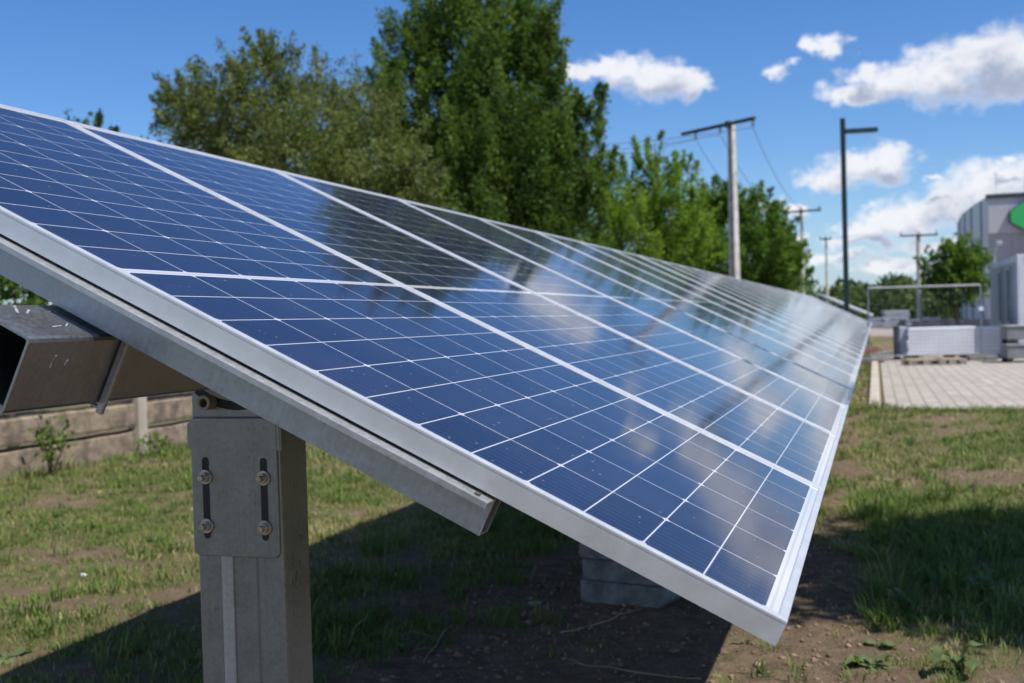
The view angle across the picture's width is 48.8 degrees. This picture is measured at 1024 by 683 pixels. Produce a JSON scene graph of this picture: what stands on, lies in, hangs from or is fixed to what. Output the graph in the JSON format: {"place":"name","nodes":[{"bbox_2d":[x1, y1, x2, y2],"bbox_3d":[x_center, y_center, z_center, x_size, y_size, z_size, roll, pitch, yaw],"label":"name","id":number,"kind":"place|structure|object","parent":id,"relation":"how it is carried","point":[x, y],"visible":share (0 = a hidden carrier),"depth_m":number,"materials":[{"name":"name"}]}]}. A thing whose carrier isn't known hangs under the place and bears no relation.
{"place":"outdoors","nodes":[
{"label":"outdoors","id":0,"kind":"place"},
{"bbox_2d":[0,319,1023,682],"bbox_3d":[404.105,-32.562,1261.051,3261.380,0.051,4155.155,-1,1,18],"label":"ground","id":1,"kind":"structure","parent":0,"point":[670,627],"depth_m":4.50,"materials":[{"name":"soil"}]},
{"bbox_2d":[0,646,32,663],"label":"weed","id":2,"kind":"object","parent":1,"relation":"on","point":[20,650],"visible":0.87,"depth_m":4.14,"materials":[{"name":"green plant"}]},
{"bbox_2d":[0,275,54,447],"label":"shrub","id":3,"kind":"object","parent":1,"relation":"on","point":[15,291],"visible":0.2,"depth_m":10.46,"materials":[{"name":"green plant"}]},
{"bbox_2d":[27,409,80,475],"bbox_3d":[-3.744,0.837,9.251,0.319,0.582,0.363,-1,1,18],"label":"sapling","id":4,"kind":"object","parent":1,"relation":"on","point":[45,457],"visible":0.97,"depth_m":9.23,"materials":[{"name":"green plant"}]},
{"bbox_2d":[45,522,71,529],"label":"weed","id":5,"kind":"object","parent":1,"relation":"on","point":[66,525],"visible":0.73,"depth_m":6.78,"materials":[{"name":"green plant"}]},
{"bbox_2d":[0,391,193,481],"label":"concrete fence","id":6,"kind":"object","parent":1,"relation":"on","point":[135,416],"visible":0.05,"depth_m":10.17,"materials":[{"name":"beige concrete"}]},
{"bbox_2d":[63,108,148,405],"bbox_3d":[-6.006,-1.024,15.564,1.956,4.359,1.826,-2,1,-22],"label":"tree","id":7,"kind":"object","parent":1,"relation":"on","point":[98,121],"visible":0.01,"depth_m":15.45,"materials":[{"name":"green plant"}]},
{"bbox_2d":[136,431,173,456],"bbox_3d":[-3.324,0.978,10.667,0.531,0.233,0.300,-1,1,35],"label":"sapling","id":8,"kind":"object","parent":1,"relation":"on","point":[156,438],"visible":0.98,"depth_m":10.64,"materials":[{"name":"green plant"}]},
{"bbox_2d":[147,25,452,207],"bbox_3d":[-3.902,-2.087,18.453,5.448,6.266,3.968,-1,1,18],"label":"tree","id":9,"kind":"object","parent":1,"relation":"on","point":[340,153],"visible":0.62,"depth_m":17.95,"materials":[{"name":"green plant"}]},
{"bbox_2d":[411,625,452,664],"bbox_3d":[-0.340,1.118,4.178,0.151,0.019,0.497,-1,1,8],"label":"twig","id":10,"kind":"object","parent":1,"relation":"on","point":[434,638],"visible":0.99,"depth_m":4.25,"materials":[{"name":"brown wood"}]},
{"bbox_2d":[0,104,871,682],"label":"solar array","id":11,"kind":"object","parent":1,"relation":"on","point":[674,428],"visible":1,"depth_m":2.13,"materials":[{"name":"glass"}]},
{"bbox_2d":[349,0,619,246],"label":"tree","id":12,"kind":"object","parent":1,"relation":"on","point":[523,161],"visible":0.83,"depth_m":28.14,"materials":[{"name":"green plant"}]},
{"bbox_2d":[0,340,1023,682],"bbox_3d":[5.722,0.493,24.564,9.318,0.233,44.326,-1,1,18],"label":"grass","id":13,"kind":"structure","parent":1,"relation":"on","point":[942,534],"depth_m":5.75,"materials":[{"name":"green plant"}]},
{"bbox_2d":[529,601,541,605],"bbox_3d":[0.098,1.101,4.738,0.053,0.026,0.049,-2,1,-13],"label":"stone","id":14,"kind":"object","parent":1,"relation":"on","point":[531,603],"visible":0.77,"depth_m":4.72,"materials":[{"name":"grey stone"}]},
{"bbox_2d":[557,197,634,253],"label":"tree","id":15,"kind":"object","parent":1,"relation":"on","point":[588,238],"depth_m":49.05,"materials":[{"name":"green plant"}]},
{"bbox_2d":[560,605,641,632],"bbox_3d":[0.334,1.074,4.370,0.429,0.029,0.057,-2,1,-39],"label":"twig","id":16,"kind":"object","parent":1,"relation":"on","point":[598,622],"visible":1,"depth_m":4.35,"materials":[{"name":"brown wood"}]},
{"bbox_2d":[560,657,700,678],"bbox_3d":[0.364,1.100,3.760,0.536,0.019,0.101,-1,1,34],"label":"twig","id":17,"kind":"object","parent":1,"relation":"on","point":[635,672],"visible":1,"depth_m":3.76,"materials":[{"name":"brown wood"}]},
{"bbox_2d":[580,579,681,607],"bbox_3d":[0.607,1.030,4.870,0.375,0.095,0.620,-1,1,32],"label":"concrete slab","id":18,"kind":"object","parent":1,"relation":"on","point":[594,591],"depth_m":4.60,"materials":[{"name":"grey concrete"}]},
{"bbox_2d":[582,558,662,586],"bbox_3d":[0.607,0.936,4.869,0.365,0.088,0.620,-1,1,31],"label":"concrete slab","id":19,"kind":"object","parent":18,"relation":"on","point":[605,570],"depth_m":4.63,"materials":[{"name":"grey concrete"}]},
{"bbox_2d":[579,542,613,560],"bbox_3d":[0.592,0.844,4.872,0.370,0.092,0.620,-1,1,30],"label":"concrete slab","id":20,"kind":"object","parent":19,"relation":"on","point":[585,551],"depth_m":4.67,"materials":[{"name":"grey concrete"}]},
{"bbox_2d":[576,129,729,269],"bbox_3d":[4.777,-3.551,39.880,5.594,7.965,4.264,-1,1,18],"label":"tree","id":21,"kind":"object","parent":1,"relation":"on","point":[658,231],"visible":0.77,"depth_m":39.51,"materials":[{"name":"green plant"}]},
{"bbox_2d":[340,500,1007,682],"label":"soil crumbs","id":22,"kind":"object","parent":1,"relation":"on","point":[816,658],"visible":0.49,"depth_m":4.16,"materials":[{"name":"brown soil"}]},
{"bbox_2d":[681,116,755,278],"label":"utility pole","id":23,"kind":"object","parent":1,"relation":"on","point":[734,262],"visible":0.8,"depth_m":46.83,"materials":[{"name":"concrete"}]},
{"bbox_2d":[589,134,719,152],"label":"power line","id":24,"kind":"object","parent":23,"relation":"attached to","point":[672,142],"visible":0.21,"depth_m":46.83,"materials":[{"name":"metal"}]},
{"bbox_2d":[594,127,752,145],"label":"power line","id":25,"kind":"object","parent":23,"relation":"attached to","point":[681,137],"visible":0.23,"depth_m":45.39,"materials":[{"name":"metal"}]},
{"bbox_2d":[696,140,758,213],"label":"power line","id":26,"kind":"object","parent":23,"relation":"attached to","point":[711,165],"visible":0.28,"depth_m":52.25,"materials":[{"name":"metal"}]},
{"bbox_2d":[720,134,799,213],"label":"power line","id":27,"kind":"object","parent":23,"relation":"attached to","point":[745,177],"visible":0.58,"depth_m":54.76,"materials":[{"name":"metal"}]},
{"bbox_2d":[753,128,819,211],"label":"power line","id":28,"kind":"object","parent":23,"relation":"attached to","point":[775,175],"visible":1,"depth_m":52.60,"materials":[{"name":"metal"}]},
{"bbox_2d":[663,174,818,294],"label":"tree","id":29,"kind":"object","parent":1,"relation":"on","point":[757,232],"visible":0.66,"depth_m":58.89,"materials":[{"name":"green plant"}]},
{"bbox_2d":[733,638,750,643],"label":"weed","id":30,"kind":"object","parent":1,"relation":"on","point":[742,639],"visible":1,"depth_m":4.05,"materials":[{"name":"green plant"}]},
{"bbox_2d":[756,669,775,676],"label":"weed","id":31,"kind":"object","parent":1,"relation":"on","point":[766,675],"visible":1,"depth_m":3.70,"materials":[{"name":"green plant"}]},
{"bbox_2d":[749,232,814,292],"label":"tree","id":32,"kind":"object","parent":1,"relation":"on","point":[809,270],"visible":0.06,"depth_m":96.05,"materials":[{"name":"green plant"}]},
{"bbox_2d":[781,206,820,294],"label":"utility pole","id":33,"kind":"object","parent":1,"relation":"on","point":[800,211],"visible":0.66,"depth_m":84.81,"materials":[{"name":"wood"}]},
{"bbox_2d":[819,236,831,302],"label":"utility pole","id":34,"kind":"object","parent":1,"relation":"on","point":[826,269],"visible":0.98,"depth_m":117.83,"materials":[{"name":"wood"}]},
{"bbox_2d":[814,292,873,316],"bbox_3d":[14.191,-0.716,47.392,1.923,2.488,19.255,-1,1,18],"label":"solar array","id":35,"kind":"object","parent":1,"relation":"on","point":[841,305],"visible":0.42,"depth_m":38.55,"materials":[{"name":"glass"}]},
{"bbox_2d":[840,118,877,312],"bbox_3d":[11.676,-3.622,37.903,1.398,7.776,0.464,-1,1,7],"label":"street lamp","id":36,"kind":"object","parent":1,"relation":"on","point":[843,131],"visible":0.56,"depth_m":37.86,"materials":[{"name":"grey metal"}]},
{"bbox_2d":[839,653,894,670],"bbox_3d":[1.189,1.073,3.771,0.186,0.060,0.146,-1,1,18],"label":"weed","id":37,"kind":"object","parent":1,"relation":"on","point":[860,659],"visible":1,"depth_m":3.76,"materials":[{"name":"green plant"}]},
{"bbox_2d":[864,349,882,352],"bbox_3d":[9.904,0.257,31.373,0.750,0.100,0.280,-1,1,6],"label":"board","id":38,"kind":"object","parent":1,"relation":"on","point":[871,350],"visible":0.44,"depth_m":31.24,"materials":[{"name":"brown wood"}]},
{"bbox_2d":[865,346,882,348],"bbox_3d":[10.894,0.180,34.127,0.600,0.100,0.280,-1,1,24],"label":"board","id":39,"kind":"object","parent":1,"relation":"on","point":[874,347],"visible":0.48,"depth_m":33.99,"materials":[{"name":"brown wood"}]},
{"bbox_2d":[869,361,879,406],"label":"kerb","id":40,"kind":"structure","parent":1,"relation":"on","point":[874,392],"depth_m":17.16,"materials":[{"name":"concrete"}]},
{"bbox_2d":[798,272,958,321],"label":"wood","id":41,"kind":"object","parent":1,"relation":"on","point":[881,301],"visible":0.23,"depth_m":121.08,"materials":[{"name":"green plant"}]},
{"bbox_2d":[864,638,899,647],"bbox_3d":[1.295,1.061,3.953,0.128,0.035,0.068,-1,1,32],"label":"weed","id":42,"kind":"object","parent":1,"relation":"on","point":[880,643],"visible":0.99,"depth_m":3.95,"materials":[{"name":"green plant"}]},
{"bbox_2d":[881,310,909,321],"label":"goods stack","id":43,"kind":"object","parent":1,"relation":"on","point":[889,317],"visible":0.53,"depth_m":95.43,"materials":[{"name":"grey plastic"}]},
{"bbox_2d":[882,587,919,617],"bbox_3d":[1.522,1.020,4.403,0.157,0.093,0.119,-1,1,40],"label":"weed","id":44,"kind":"object","parent":1,"relation":"on","point":[895,595],"visible":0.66,"depth_m":4.40,"materials":[{"name":"green plant"}]},
{"bbox_2d":[890,319,915,326],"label":"goods stack","id":45,"kind":"object","parent":1,"relation":"on","point":[901,323],"visible":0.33,"depth_m":79.50,"materials":[{"name":"grey wood"}]},
{"bbox_2d":[900,231,937,319],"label":"utility pole","id":46,"kind":"object","parent":1,"relation":"on","point":[919,292],"visible":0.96,"depth_m":89.80,"materials":[{"name":"wood"}]},
{"bbox_2d":[912,230,993,325],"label":"tree","id":47,"kind":"object","parent":1,"relation":"on","point":[958,264],"visible":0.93,"depth_m":44.70,"materials":[{"name":"green plant"}]},
{"bbox_2d":[930,640,982,671],"bbox_3d":[1.433,1.027,3.638,0.173,0.110,0.137,-1,1,18],"label":"weed","id":48,"kind":"object","parent":1,"relation":"on","point":[937,653],"visible":0.95,"depth_m":3.64,"materials":[{"name":"green plant"}]},
{"bbox_2d":[961,568,1004,601],"bbox_3d":[1.892,0.983,4.527,0.171,0.132,0.189,-1,1,18],"label":"weed","id":49,"kind":"object","parent":1,"relation":"on","point":[982,578],"visible":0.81,"depth_m":4.54,"materials":[{"name":"green plant"}]},
{"bbox_2d":[957,172,1023,325],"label":"hall","id":50,"kind":"structure","parent":1,"relation":"on","point":[989,220],"depth_m":67.64,"materials":[{"name":"metal"}]},
{"bbox_2d":[0,0,1023,304],"label":"sky","id":51,"kind":"structure","parent":0,"point":[941,82],"materials":[{"name":"blue"}]},
{"bbox_2d":[870,328,892,335],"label":"gravel path","id":52,"kind":"structure","parent":0,"point":[882,332],"depth_m":62.23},
{"bbox_2d":[869,317,885,327],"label":"goods stack","id":53,"kind":"object","parent":52,"relation":"on","point":[876,322],"visible":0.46,"depth_m":77.43,"materials":[{"name":"white plastic"}]},
{"bbox_2d":[881,321,899,328],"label":"goods stack","id":54,"kind":"object","parent":52,"relation":"on","point":[886,324],"visible":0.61,"depth_m":73.50,"materials":[{"name":"white plastic"}]},
{"bbox_2d":[922,317,940,324],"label":"goods stack","id":55,"kind":"object","parent":52,"relation":"on","point":[935,318],"visible":0.29,"depth_m":71.43,"materials":[{"name":"grey wood"}]},
{"bbox_2d":[909,318,991,327],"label":"goods stack","id":56,"kind":"object","parent":52,"relation":"on","point":[950,322],"visible":0.51,"depth_m":61.50,"materials":[{"name":"grey plastic"}]},
{"bbox_2d":[881,354,1023,408],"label":"pavement","id":57,"kind":"structure","parent":0,"point":[998,382],"depth_m":17.47,"materials":[{"name":"concrete"}]},
{"bbox_2d":[870,352,890,355],"bbox_3d":[9.282,0.327,28.445,0.500,0.100,0.280,-1,1,15],"label":"board","id":58,"kind":"object","parent":57,"relation":"on","point":[876,353],"visible":0.61,"depth_m":28.35,"materials":[{"name":"brown wood"}]},
{"bbox_2d":[893,326,909,358],"bbox_3d":[9.253,0.024,26.798,0.250,0.780,0.600,-1,1,8],"label":"panel package","id":59,"kind":"object","parent":57,"relation":"on","point":[899,335],"visible":0.68,"depth_m":26.53},
{"bbox_2d":[901,358,939,365],"bbox_3d":[8.699,0.428,23.885,0.720,0.124,0.800,-1,1,8],"label":"pallet","id":60,"kind":"object","parent":57,"relation":"on","point":[916,361],"visible":0.91,"depth_m":23.54,"materials":[{"name":"brown wood"}]},
{"bbox_2d":[861,284,997,362],"bbox_3d":[9.223,-0.403,25.209,3.088,1.704,0.220,-1,1,5],"label":"wire fence panel","id":61,"kind":"object","parent":57,"relation":"on","point":[969,357],"visible":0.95,"depth_m":25.18,"materials":[{"name":"metal"}]},
{"bbox_2d":[931,357,966,364],"bbox_3d":[9.207,0.415,23.798,0.560,0.124,0.800,-1,1,8],"label":"pallet","id":62,"kind":"object","parent":57,"relation":"on","point":[952,361],"visible":0.86,"depth_m":23.43,"materials":[{"name":"brown wood"}]},
{"bbox_2d":[944,355,959,357],"bbox_3d":[10.372,0.345,26.616,0.100,0.093,1.100,-1,1,8],"label":"timber bearer","id":63,"kind":"object","parent":57,"relation":"on","point":[947,356],"visible":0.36,"depth_m":26.40,"materials":[{"name":"brown wood"}]},
{"bbox_2d":[904,350,1000,354],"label":"wall panel","id":64,"kind":"structure","parent":63,"relation":"on","point":[955,352],"depth_m":26.07,"materials":[{"name":"grey metal"}]},
{"bbox_2d":[906,346,1000,351],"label":"wall panel","id":65,"kind":"structure","parent":64,"relation":"on","point":[952,349],"depth_m":26.08,"materials":[{"name":"grey metal"}]},
{"bbox_2d":[905,342,1000,347],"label":"wall panel","id":66,"kind":"structure","parent":65,"relation":"on","point":[950,345],"depth_m":26.09,"materials":[{"name":"grey metal"}]},
{"bbox_2d":[904,338,1000,343],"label":"wall panel","id":67,"kind":"structure","parent":66,"relation":"on","point":[952,341],"depth_m":26.08,"materials":[{"name":"grey metal"}]},
{"bbox_2d":[906,334,999,339],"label":"wall panel","id":68,"kind":"structure","parent":67,"relation":"on","point":[952,337],"depth_m":26.08,"materials":[{"name":"grey metal"}]},
{"bbox_2d":[905,330,999,335],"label":"wall panel","id":69,"kind":"structure","parent":68,"relation":"on","point":[951,333],"depth_m":26.07,"materials":[{"name":"grey metal"}]},
{"bbox_2d":[906,325,999,331],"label":"wall panel","id":70,"kind":"structure","parent":69,"relation":"on","point":[950,328],"depth_m":26.10,"materials":[{"name":"grey metal"}]},
{"bbox_2d":[991,254,1023,358],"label":"office container","id":71,"kind":"object","parent":57,"relation":"on","point":[1007,284],"visible":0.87,"depth_m":27.01,"materials":[{"name":"white metal"}]},
{"bbox_2d":[998,270,1003,322],"bbox_3d":[12.458,-1.149,28.751,0.058,1.340,0.790,-1,1,18],"label":"window","id":72,"kind":"structure","parent":71,"relation":"in","point":[1000,272],"depth_m":28.73,"materials":[{"name":"grey glass"}]},
{"bbox_2d":[1006,267,1012,323],"bbox_3d":[11.876,-1.101,26.943,0.058,1.340,0.790,-1,1,18],"label":"window","id":73,"kind":"structure","parent":71,"relation":"in","point":[1009,269],"depth_m":26.92,"materials":[{"name":"grey glass"}]},
{"bbox_2d":[999,343,1023,362],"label":"storage box","id":74,"kind":"object","parent":57,"relation":"on","point":[1009,352],"visible":1,"depth_m":23.62,"materials":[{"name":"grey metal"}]},
{"bbox_2d":[999,325,1023,343],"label":"storage box","id":75,"kind":"object","parent":74,"relation":"on","point":[1009,334],"visible":1,"depth_m":23.61,"materials":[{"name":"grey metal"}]},
{"bbox_2d":[993,240,1001,263],"bbox_3d":[13.185,-2.407,30.603,0.224,0.651,0.164,-1,1,18],"label":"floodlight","id":76,"kind":"object","parent":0,"point":[998,243],"visible":0.92,"depth_m":30.63,"materials":[{"name":"metal"}]}
]}

